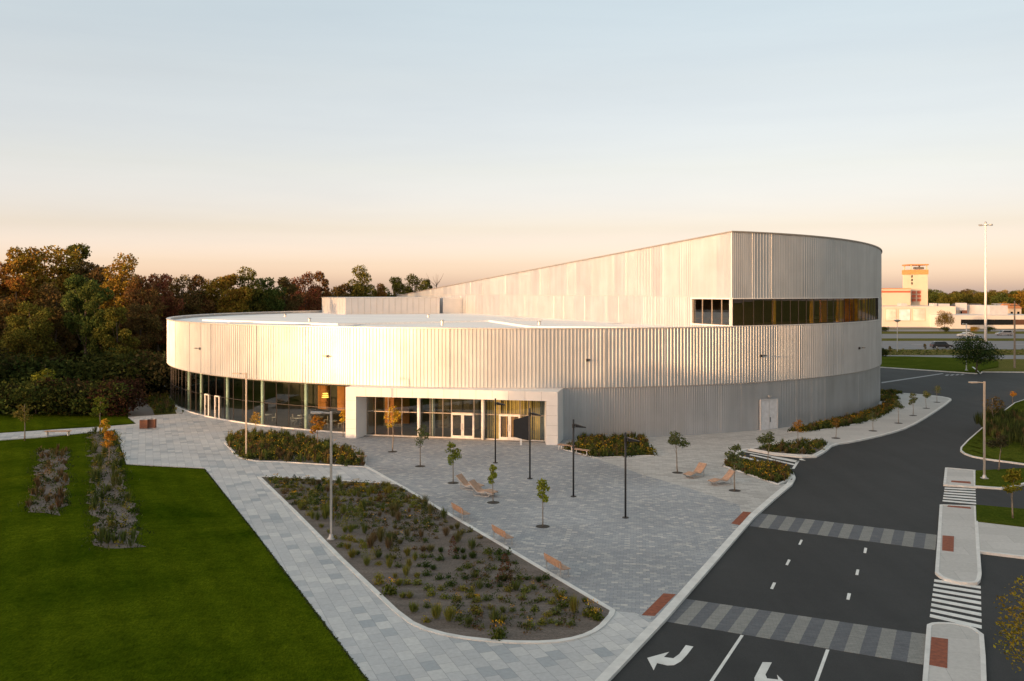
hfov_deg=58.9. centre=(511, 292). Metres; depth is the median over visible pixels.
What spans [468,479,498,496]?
sun lounger
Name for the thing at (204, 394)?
glass door
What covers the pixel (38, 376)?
hedge shrub
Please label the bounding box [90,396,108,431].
young tree
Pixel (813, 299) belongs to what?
strip window
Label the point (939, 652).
tactile plate
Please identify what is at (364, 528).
ornamental grass
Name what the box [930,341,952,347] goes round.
car
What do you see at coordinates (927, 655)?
kerb
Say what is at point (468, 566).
perennial
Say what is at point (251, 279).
woodland tree
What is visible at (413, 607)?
ornamental grass
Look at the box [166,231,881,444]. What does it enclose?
sports centre building
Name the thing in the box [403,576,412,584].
perennial
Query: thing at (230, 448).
kerb
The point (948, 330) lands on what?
service road
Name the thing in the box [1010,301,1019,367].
utility pole
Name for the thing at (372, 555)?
shrub
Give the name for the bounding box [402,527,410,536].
ornamental grass
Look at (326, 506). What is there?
ornamental grass
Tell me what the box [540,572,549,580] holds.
perennial
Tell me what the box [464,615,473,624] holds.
ornamental grass
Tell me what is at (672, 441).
young tree
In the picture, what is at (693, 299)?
flank window
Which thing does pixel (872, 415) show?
young tree
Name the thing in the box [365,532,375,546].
ornamental grass
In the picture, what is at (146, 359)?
woodland shrub
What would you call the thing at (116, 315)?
woodland tree
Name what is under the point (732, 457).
young tree
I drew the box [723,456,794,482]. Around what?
perennial planting
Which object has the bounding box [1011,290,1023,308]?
distant tree
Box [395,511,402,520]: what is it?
ornamental grass
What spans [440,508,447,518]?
ornamental grass
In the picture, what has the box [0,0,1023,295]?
sky
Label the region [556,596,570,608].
flowering perennial
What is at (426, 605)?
flowering perennial
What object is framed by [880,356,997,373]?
grass verge
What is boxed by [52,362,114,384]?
woodland shrub
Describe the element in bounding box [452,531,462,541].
ornamental grass
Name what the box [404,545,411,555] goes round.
ornamental grass
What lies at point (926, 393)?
young tree
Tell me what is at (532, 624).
flowering perennial
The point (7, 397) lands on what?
hedge shrub
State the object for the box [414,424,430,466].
young tree
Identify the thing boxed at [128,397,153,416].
path
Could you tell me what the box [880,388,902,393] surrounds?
perennial planting
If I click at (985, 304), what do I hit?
mast light
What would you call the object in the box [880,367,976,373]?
kerb
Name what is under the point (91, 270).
woodland tree
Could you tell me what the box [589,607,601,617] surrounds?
flowering perennial
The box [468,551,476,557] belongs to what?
ornamental grass
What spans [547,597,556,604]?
perennial
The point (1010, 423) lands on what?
tall grass
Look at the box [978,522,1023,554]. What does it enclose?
pavement
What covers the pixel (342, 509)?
ornamental grass
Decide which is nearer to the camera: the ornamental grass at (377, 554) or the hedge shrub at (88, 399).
the ornamental grass at (377, 554)
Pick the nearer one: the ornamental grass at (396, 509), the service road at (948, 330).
the ornamental grass at (396, 509)
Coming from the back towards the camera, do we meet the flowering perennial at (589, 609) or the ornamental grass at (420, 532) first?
the ornamental grass at (420, 532)
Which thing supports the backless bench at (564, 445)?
on the entrance paving at (667, 537)
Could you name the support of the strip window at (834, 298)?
in the sports centre building at (731, 331)
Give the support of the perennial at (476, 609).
on the planting bed at (550, 631)
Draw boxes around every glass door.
[204,394,208,415]
[214,395,219,418]
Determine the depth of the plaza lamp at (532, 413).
68.06 m
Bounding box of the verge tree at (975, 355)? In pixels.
[950,333,1003,372]
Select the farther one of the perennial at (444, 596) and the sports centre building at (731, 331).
the sports centre building at (731, 331)
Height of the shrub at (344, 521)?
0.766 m
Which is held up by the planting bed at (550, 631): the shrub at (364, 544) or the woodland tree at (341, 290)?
the shrub at (364, 544)
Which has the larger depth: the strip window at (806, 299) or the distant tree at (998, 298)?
the distant tree at (998, 298)
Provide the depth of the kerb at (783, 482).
68.19 m
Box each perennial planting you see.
[225,426,365,465]
[563,431,656,457]
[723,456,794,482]
[759,437,827,454]
[787,398,896,431]
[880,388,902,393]
[880,393,900,400]
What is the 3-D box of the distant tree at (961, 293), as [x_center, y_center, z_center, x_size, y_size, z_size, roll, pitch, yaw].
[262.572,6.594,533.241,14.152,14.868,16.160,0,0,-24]
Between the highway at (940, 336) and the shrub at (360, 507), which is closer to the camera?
the shrub at (360, 507)
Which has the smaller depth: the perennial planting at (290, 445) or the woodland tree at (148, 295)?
the perennial planting at (290, 445)
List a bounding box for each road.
[611,368,1023,680]
[885,329,1023,330]
[886,355,1023,358]
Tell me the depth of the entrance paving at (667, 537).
58.45 m
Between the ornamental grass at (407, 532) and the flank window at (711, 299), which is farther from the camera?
the flank window at (711, 299)
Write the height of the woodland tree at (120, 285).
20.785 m
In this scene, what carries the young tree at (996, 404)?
on the lawn at (966, 448)
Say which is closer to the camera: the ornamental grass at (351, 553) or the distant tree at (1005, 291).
the ornamental grass at (351, 553)
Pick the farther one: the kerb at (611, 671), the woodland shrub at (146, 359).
the woodland shrub at (146, 359)
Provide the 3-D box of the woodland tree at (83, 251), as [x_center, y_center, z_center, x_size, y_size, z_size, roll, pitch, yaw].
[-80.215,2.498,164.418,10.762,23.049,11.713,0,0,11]
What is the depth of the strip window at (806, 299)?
96.03 m
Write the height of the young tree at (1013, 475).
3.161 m
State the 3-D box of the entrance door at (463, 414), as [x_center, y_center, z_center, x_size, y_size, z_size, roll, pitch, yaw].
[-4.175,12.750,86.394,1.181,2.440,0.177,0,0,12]
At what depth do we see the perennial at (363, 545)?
49.60 m
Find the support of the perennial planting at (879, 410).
on the planting bed
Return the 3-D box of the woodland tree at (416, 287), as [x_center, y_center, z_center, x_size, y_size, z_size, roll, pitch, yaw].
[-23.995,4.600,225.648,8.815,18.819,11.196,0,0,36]
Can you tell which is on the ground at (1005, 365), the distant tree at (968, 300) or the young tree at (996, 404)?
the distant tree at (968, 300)
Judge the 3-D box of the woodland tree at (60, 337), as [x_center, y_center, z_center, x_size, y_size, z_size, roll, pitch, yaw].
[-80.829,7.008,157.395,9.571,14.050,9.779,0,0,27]
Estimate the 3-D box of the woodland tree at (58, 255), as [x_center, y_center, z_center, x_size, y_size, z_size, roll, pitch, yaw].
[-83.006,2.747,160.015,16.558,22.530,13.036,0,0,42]
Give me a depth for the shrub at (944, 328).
326.68 m
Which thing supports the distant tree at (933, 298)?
on the ground at (1005, 365)
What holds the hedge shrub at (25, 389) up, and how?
on the lawn at (10, 423)
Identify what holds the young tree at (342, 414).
on the entrance paving at (667, 537)
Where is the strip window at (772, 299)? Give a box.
[772,299,781,324]
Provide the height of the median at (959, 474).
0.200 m
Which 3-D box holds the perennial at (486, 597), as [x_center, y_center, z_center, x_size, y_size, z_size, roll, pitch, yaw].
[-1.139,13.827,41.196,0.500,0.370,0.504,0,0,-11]
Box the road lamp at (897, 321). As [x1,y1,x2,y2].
[894,320,900,351]
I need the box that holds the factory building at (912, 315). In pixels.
[882,303,966,326]
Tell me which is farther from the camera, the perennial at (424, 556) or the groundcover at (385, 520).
the groundcover at (385, 520)
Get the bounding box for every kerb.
[224,441,365,466]
[257,476,615,643]
[366,465,396,482]
[563,440,656,457]
[595,473,795,680]
[723,464,791,484]
[724,393,951,460]
[750,443,829,455]
[790,410,892,431]
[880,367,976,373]
[922,622,986,680]
[935,504,981,584]
[943,467,976,487]
[960,399,1023,464]
[973,367,1023,373]
[975,483,1023,489]
[979,550,1023,558]
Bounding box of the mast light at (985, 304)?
[978,221,992,341]
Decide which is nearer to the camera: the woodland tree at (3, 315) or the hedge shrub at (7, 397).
the hedge shrub at (7, 397)
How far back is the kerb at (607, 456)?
77.47 m
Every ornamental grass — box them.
[309,509,314,518]
[314,511,319,519]
[321,507,329,518]
[322,503,329,512]
[332,496,337,504]
[335,473,341,484]
[338,505,345,513]
[344,541,351,548]
[347,524,353,532]
[347,548,357,557]
[359,498,367,509]
[360,522,368,532]
[363,555,370,565]
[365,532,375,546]
[367,483,375,492]
[374,550,382,557]
[375,526,384,541]
[383,530,394,540]
[383,537,391,548]
[384,556,393,567]
[386,483,395,493]
[388,503,394,511]
[392,500,400,512]
[394,577,402,585]
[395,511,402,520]
[398,592,406,597]
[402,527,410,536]
[402,564,410,575]
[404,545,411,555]
[405,557,412,566]
[405,590,413,597]
[409,600,419,611]
[411,551,418,560]
[418,529,423,536]
[419,545,427,551]
[421,493,429,507]
[425,503,434,513]
[425,543,434,551]
[429,564,437,569]
[430,600,442,619]
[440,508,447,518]
[442,524,449,535]
[442,603,457,621]
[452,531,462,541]
[454,520,460,528]
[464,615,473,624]
[467,537,476,549]
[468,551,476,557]
[470,570,478,577]
[476,579,483,588]
[487,604,499,622]
[497,613,506,623]
[498,573,507,581]
[510,578,522,590]
[554,589,564,598]
[567,595,579,613]
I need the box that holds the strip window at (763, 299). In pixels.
[763,299,772,324]
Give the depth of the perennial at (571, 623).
38.06 m
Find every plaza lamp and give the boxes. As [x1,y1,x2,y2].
[493,398,505,462]
[527,408,540,478]
[571,419,585,496]
[622,432,638,518]
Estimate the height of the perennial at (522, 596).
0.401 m
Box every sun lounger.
[456,473,484,490]
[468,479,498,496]
[683,462,706,478]
[707,469,735,485]
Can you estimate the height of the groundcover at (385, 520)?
0.492 m
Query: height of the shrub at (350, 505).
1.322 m
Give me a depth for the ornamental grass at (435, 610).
38.76 m
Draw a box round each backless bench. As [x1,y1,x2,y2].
[557,443,574,450]
[574,448,589,454]
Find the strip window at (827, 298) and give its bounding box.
[827,298,833,322]
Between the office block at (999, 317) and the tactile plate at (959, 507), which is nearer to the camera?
the tactile plate at (959, 507)
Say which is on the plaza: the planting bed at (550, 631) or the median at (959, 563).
the planting bed at (550, 631)
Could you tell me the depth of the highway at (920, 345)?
245.39 m
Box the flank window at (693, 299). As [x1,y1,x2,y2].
[693,299,701,323]
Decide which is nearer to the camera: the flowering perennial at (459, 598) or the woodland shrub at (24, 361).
the flowering perennial at (459, 598)
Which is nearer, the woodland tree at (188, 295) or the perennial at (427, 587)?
the perennial at (427, 587)
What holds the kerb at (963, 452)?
on the lawn at (966, 448)
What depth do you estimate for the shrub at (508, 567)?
43.44 m
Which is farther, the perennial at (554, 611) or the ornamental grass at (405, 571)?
the ornamental grass at (405, 571)
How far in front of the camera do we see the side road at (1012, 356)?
199.53 m
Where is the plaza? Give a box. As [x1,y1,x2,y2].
[0,411,807,680]
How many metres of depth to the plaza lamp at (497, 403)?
74.35 m
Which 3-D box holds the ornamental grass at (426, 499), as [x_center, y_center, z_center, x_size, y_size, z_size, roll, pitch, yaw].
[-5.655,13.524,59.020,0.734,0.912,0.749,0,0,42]
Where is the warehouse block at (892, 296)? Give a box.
[882,288,910,304]
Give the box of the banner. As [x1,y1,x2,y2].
[513,416,528,440]
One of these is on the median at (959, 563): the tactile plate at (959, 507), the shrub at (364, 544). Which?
the tactile plate at (959, 507)
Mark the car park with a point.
(912, 327)
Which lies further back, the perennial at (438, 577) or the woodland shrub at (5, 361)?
the woodland shrub at (5, 361)
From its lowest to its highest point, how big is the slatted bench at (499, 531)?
0.863 m
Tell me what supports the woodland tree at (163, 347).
on the ground at (1005, 365)
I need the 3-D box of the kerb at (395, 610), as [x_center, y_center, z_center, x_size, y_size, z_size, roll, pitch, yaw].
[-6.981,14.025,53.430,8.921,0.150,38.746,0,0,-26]
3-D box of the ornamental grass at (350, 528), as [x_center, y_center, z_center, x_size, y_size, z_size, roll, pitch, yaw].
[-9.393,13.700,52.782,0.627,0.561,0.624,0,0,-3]
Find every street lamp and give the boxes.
[232,373,246,453]
[310,411,334,539]
[968,381,988,478]
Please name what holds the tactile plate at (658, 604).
on the entrance paving at (667, 537)
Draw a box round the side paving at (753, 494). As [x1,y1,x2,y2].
[559,425,807,513]
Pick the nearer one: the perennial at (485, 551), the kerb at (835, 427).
the perennial at (485, 551)
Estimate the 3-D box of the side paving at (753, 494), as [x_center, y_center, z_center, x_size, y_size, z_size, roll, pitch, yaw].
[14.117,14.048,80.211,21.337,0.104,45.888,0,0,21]
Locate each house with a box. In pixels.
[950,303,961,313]
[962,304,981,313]
[1001,304,1021,313]
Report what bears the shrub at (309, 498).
on the planting bed at (550, 631)
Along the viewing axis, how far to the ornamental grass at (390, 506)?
57.44 m
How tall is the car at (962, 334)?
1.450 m
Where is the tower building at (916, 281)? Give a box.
[902,264,928,304]
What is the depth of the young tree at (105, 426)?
82.57 m
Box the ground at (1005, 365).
[66,328,1023,460]
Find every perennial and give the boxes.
[336,541,344,547]
[345,534,354,540]
[359,540,369,548]
[372,573,385,585]
[380,577,399,595]
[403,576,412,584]
[412,576,422,585]
[417,551,427,557]
[421,559,431,567]
[421,568,431,576]
[421,615,431,622]
[422,582,435,590]
[423,599,432,608]
[426,587,437,596]
[432,553,444,560]
[435,573,444,579]
[437,584,445,590]
[440,591,448,599]
[444,578,457,586]
[452,551,459,558]
[452,592,461,600]
[454,610,465,621]
[458,584,467,591]
[461,562,472,568]
[464,590,474,597]
[468,604,482,614]
[473,594,481,601]
[482,547,493,554]
[482,594,490,600]
[487,619,506,640]
[493,547,504,555]
[503,584,512,591]
[508,604,516,611]
[516,592,527,599]
[519,584,531,593]
[524,617,535,627]
[534,617,546,625]
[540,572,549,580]
[541,610,551,617]
[546,617,555,623]
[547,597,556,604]
[549,606,563,615]
[555,617,562,626]
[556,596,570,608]
[565,618,574,625]
[583,599,601,616]
[588,610,604,620]
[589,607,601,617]
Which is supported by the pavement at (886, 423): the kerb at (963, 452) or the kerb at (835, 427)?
the kerb at (835, 427)
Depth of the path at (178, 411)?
107.29 m
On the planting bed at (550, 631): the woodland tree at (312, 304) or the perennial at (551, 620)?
the perennial at (551, 620)
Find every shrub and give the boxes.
[0,351,51,385]
[0,352,62,379]
[0,354,74,386]
[0,375,68,415]
[0,383,24,414]
[0,384,42,414]
[23,376,88,412]
[30,368,56,381]
[30,382,91,416]
[50,345,136,382]
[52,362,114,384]
[57,378,112,414]
[69,379,137,415]
[72,350,164,397]
[81,381,152,416]
[99,349,169,386]
[100,374,148,403]
[107,349,198,396]
[290,474,298,486]
[306,490,314,509]
[314,483,323,504]
[340,515,348,527]
[344,501,355,522]
[356,500,363,516]
[357,508,364,527]
[361,543,367,557]
[369,547,375,559]
[387,534,401,561]
[418,502,431,527]
[448,536,458,555]
[495,553,514,585]
[882,349,889,356]
[938,326,948,331]
[970,327,979,331]
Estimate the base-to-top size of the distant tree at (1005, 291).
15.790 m
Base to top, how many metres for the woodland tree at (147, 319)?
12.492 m
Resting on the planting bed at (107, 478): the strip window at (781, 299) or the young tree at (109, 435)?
the young tree at (109, 435)
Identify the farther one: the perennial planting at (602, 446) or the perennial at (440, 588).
the perennial planting at (602, 446)
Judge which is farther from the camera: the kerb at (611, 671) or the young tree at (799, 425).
the young tree at (799, 425)
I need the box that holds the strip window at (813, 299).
[813,299,820,323]
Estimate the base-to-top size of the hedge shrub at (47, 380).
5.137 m
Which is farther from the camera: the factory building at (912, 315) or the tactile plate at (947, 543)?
the factory building at (912, 315)
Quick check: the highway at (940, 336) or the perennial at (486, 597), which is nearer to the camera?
the perennial at (486, 597)
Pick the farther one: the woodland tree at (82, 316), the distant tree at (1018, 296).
the distant tree at (1018, 296)
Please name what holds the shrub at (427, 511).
on the planting bed at (550, 631)
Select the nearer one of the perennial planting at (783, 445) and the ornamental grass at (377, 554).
the ornamental grass at (377, 554)
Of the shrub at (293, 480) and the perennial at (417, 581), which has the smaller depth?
the perennial at (417, 581)
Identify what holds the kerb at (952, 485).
on the median at (959, 474)
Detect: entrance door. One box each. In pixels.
[451,413,461,437]
[462,413,473,437]
[499,414,508,438]
[509,414,519,439]
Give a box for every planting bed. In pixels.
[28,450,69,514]
[86,432,145,547]
[227,440,363,465]
[262,477,609,639]
[567,441,654,456]
[754,443,824,454]
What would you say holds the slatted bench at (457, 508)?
on the entrance paving at (667, 537)
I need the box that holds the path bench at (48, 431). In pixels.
[44,430,71,435]
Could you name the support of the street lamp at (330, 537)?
on the planting bed at (550, 631)
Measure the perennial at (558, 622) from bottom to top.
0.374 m
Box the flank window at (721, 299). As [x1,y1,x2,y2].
[721,299,728,324]
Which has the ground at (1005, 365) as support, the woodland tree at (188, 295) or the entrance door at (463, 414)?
the woodland tree at (188, 295)
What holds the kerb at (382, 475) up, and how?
on the entrance paving at (667, 537)
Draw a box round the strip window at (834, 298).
[833,298,838,322]
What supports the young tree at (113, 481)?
on the planting bed at (107, 478)
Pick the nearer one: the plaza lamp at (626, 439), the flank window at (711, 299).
the plaza lamp at (626, 439)
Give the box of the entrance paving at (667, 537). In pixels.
[278,429,740,619]
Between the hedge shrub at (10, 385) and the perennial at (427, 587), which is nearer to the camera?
the perennial at (427, 587)
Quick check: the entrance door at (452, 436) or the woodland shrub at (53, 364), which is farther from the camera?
the woodland shrub at (53, 364)
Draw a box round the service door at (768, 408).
[759,398,777,429]
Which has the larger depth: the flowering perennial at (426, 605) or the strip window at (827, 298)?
the strip window at (827, 298)
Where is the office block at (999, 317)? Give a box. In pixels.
[930,305,1023,328]
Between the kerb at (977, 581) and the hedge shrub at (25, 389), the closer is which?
the kerb at (977, 581)
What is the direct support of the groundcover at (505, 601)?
on the planting bed at (550, 631)
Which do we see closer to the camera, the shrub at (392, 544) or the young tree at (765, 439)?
the shrub at (392, 544)
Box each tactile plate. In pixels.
[642,593,675,615]
[731,511,750,524]
[929,637,947,667]
[942,535,953,551]
[947,505,970,508]
[951,480,970,483]
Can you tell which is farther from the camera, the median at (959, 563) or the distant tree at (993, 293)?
the distant tree at (993, 293)
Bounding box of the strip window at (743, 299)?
[743,299,751,325]
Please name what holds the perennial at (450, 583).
on the planting bed at (550, 631)
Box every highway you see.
[882,334,1023,337]
[882,341,1023,348]
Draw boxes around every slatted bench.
[451,502,469,520]
[492,524,513,544]
[544,553,570,577]
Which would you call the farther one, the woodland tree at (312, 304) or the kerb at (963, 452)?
the woodland tree at (312, 304)
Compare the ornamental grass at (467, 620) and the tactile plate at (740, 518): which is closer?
the ornamental grass at (467, 620)
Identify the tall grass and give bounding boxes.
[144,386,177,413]
[885,348,1022,354]
[973,406,1023,447]
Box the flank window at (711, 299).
[711,299,719,324]
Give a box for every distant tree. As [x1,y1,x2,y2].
[928,289,936,302]
[928,290,943,302]
[936,292,964,303]
[951,291,969,301]
[964,290,983,304]
[977,291,997,304]
[987,292,1015,304]
[995,290,1010,301]
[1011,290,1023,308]
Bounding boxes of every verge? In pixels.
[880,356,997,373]
[882,338,1023,340]
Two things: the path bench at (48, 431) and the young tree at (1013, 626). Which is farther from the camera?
the path bench at (48, 431)
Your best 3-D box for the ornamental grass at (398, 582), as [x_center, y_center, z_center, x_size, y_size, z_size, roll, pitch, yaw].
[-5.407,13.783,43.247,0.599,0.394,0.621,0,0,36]
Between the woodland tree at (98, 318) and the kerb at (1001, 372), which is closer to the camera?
the woodland tree at (98, 318)
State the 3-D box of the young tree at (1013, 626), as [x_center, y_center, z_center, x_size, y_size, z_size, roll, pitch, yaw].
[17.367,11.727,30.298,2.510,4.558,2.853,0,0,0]
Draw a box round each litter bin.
[139,419,148,428]
[148,418,156,428]
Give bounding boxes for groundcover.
[264,475,441,542]
[444,543,595,633]
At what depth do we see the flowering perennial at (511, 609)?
39.78 m
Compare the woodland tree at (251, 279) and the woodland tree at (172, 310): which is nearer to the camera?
the woodland tree at (172, 310)
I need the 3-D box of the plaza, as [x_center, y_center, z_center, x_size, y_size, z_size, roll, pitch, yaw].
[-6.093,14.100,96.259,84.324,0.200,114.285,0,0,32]
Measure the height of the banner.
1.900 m
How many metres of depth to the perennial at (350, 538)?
51.07 m
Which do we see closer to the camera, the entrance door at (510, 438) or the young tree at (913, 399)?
the entrance door at (510, 438)
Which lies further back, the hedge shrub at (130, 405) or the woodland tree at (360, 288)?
the woodland tree at (360, 288)
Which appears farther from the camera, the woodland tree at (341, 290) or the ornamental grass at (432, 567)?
the woodland tree at (341, 290)
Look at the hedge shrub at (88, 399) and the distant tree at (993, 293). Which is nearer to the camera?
the hedge shrub at (88, 399)
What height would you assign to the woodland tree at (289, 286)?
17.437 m
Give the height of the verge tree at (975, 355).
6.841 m
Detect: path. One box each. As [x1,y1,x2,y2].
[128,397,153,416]
[169,390,182,413]
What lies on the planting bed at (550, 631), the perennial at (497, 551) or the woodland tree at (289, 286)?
the perennial at (497, 551)
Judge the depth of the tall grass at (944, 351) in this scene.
212.68 m
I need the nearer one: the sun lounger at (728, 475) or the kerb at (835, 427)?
the sun lounger at (728, 475)
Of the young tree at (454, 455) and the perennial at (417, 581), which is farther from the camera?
the young tree at (454, 455)
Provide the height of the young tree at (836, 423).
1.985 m
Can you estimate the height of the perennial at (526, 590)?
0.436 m
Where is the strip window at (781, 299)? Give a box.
[781,299,790,324]
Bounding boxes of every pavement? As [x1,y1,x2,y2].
[749,393,948,455]
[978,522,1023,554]
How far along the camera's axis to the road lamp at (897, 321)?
215.61 m
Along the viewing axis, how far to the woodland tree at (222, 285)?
170.50 m
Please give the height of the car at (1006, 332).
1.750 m
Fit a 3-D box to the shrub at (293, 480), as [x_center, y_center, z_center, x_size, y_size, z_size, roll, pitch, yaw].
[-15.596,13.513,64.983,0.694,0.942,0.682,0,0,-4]
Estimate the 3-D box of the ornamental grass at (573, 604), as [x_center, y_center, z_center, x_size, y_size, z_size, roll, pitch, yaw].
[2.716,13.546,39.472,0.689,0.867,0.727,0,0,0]
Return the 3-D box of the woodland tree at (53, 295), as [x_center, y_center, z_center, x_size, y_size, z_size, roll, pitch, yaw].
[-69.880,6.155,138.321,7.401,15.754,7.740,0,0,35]
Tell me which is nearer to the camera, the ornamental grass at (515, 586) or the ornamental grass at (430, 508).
the ornamental grass at (515, 586)
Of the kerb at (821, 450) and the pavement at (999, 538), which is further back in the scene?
the kerb at (821, 450)
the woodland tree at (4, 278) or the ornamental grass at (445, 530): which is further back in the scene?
the woodland tree at (4, 278)
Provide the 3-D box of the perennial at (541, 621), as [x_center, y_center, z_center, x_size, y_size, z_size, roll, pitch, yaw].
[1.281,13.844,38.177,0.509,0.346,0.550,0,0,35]
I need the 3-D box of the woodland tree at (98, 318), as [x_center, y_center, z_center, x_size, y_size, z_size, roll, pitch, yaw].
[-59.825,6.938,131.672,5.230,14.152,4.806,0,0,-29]
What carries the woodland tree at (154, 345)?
on the ground at (1005, 365)
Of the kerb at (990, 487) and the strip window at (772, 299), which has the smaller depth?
the kerb at (990, 487)
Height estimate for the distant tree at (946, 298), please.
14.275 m
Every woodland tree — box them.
[0,244,81,311]
[0,246,64,305]
[0,261,42,304]
[0,276,37,358]
[0,294,28,353]
[0,300,60,360]
[26,282,77,360]
[40,298,74,357]
[41,243,91,362]
[45,299,82,354]
[60,273,114,357]
[67,307,99,360]
[69,260,121,355]
[80,291,118,354]
[91,306,139,356]
[92,253,162,343]
[117,275,166,347]
[120,302,163,357]
[141,287,160,349]
[147,273,185,352]
[149,332,166,354]
[159,274,210,334]
[181,274,216,314]
[198,273,253,312]
[223,266,268,311]
[250,277,286,311]
[271,276,303,311]
[287,271,322,310]
[311,271,332,309]
[324,283,353,296]
[347,264,376,296]
[371,283,386,296]
[376,287,394,296]
[387,276,405,296]
[400,273,429,293]
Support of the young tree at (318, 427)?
on the planting bed at (307, 461)
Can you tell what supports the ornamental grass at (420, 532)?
on the planting bed at (550, 631)
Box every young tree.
[11,404,32,440]
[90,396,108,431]
[99,418,110,441]
[101,431,116,463]
[108,476,122,498]
[249,411,260,429]
[309,415,325,444]
[339,409,345,430]
[384,405,401,452]
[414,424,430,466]
[444,441,461,483]
[487,464,499,503]
[536,478,549,527]
[668,431,689,473]
[725,444,744,491]
[756,431,774,459]
[792,419,804,432]
[832,418,839,438]
[868,411,876,431]
[892,400,904,423]
[908,393,917,415]
[923,390,930,408]
[933,385,941,402]
[980,396,1005,416]
[986,434,1008,469]
[993,575,1023,672]
[1001,468,1022,517]
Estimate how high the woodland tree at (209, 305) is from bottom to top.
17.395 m
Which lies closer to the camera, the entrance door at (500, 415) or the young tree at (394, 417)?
the young tree at (394, 417)
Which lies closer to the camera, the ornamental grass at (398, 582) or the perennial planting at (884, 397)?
the ornamental grass at (398, 582)
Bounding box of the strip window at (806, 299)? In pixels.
[806,299,813,323]
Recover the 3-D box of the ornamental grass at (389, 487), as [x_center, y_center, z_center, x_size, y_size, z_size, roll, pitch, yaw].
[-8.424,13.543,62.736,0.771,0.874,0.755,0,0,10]
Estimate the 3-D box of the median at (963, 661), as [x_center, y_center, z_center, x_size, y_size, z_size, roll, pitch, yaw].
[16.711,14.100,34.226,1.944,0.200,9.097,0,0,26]
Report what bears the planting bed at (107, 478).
on the lawn at (200, 588)
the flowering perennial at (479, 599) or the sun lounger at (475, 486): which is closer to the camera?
the flowering perennial at (479, 599)
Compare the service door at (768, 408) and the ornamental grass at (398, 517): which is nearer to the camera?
the ornamental grass at (398, 517)
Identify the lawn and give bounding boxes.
[0,408,134,432]
[0,432,365,680]
[962,400,1023,462]
[975,468,1023,486]
[976,505,1023,526]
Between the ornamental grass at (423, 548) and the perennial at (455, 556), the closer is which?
the perennial at (455, 556)
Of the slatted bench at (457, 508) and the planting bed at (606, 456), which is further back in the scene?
the planting bed at (606, 456)
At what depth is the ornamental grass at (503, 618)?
38.34 m
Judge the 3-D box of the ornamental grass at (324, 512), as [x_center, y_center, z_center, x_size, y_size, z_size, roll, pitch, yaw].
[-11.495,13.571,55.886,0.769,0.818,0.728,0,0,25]
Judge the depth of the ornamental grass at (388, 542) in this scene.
49.29 m
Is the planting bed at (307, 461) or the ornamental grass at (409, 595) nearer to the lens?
the ornamental grass at (409, 595)
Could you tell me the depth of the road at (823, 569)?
44.91 m
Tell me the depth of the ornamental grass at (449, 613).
38.45 m
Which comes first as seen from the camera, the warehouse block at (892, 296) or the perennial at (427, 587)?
the perennial at (427, 587)
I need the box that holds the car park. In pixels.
[888,327,936,327]
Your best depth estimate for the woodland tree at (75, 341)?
163.31 m
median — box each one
[928,624,980,680]
[939,505,977,580]
[946,468,973,485]
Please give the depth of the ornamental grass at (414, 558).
47.19 m
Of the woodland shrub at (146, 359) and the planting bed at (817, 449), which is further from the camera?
the woodland shrub at (146, 359)
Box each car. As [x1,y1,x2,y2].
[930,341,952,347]
[957,332,974,336]
[995,330,1013,335]
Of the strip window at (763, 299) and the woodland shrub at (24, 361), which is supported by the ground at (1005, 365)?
the woodland shrub at (24, 361)
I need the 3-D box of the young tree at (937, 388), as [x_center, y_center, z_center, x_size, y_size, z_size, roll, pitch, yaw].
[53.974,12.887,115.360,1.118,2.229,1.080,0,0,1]
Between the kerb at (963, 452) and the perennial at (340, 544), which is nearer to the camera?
the perennial at (340, 544)
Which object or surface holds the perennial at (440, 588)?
on the planting bed at (550, 631)
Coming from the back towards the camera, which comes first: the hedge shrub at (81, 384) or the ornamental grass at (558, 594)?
the hedge shrub at (81, 384)
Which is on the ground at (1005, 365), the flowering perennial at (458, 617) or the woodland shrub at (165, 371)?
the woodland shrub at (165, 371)
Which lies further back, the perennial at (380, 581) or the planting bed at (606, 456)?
the planting bed at (606, 456)
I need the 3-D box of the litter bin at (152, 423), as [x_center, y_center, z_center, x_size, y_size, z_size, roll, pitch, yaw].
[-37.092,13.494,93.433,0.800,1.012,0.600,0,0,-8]
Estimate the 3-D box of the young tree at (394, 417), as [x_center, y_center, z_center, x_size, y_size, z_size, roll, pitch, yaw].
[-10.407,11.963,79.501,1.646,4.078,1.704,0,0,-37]
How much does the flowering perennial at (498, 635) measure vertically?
0.790 m
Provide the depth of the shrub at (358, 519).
54.10 m
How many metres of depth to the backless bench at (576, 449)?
78.04 m
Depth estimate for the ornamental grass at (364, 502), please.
58.07 m
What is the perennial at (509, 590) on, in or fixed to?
on the planting bed at (550, 631)
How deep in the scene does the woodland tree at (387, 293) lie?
229.11 m

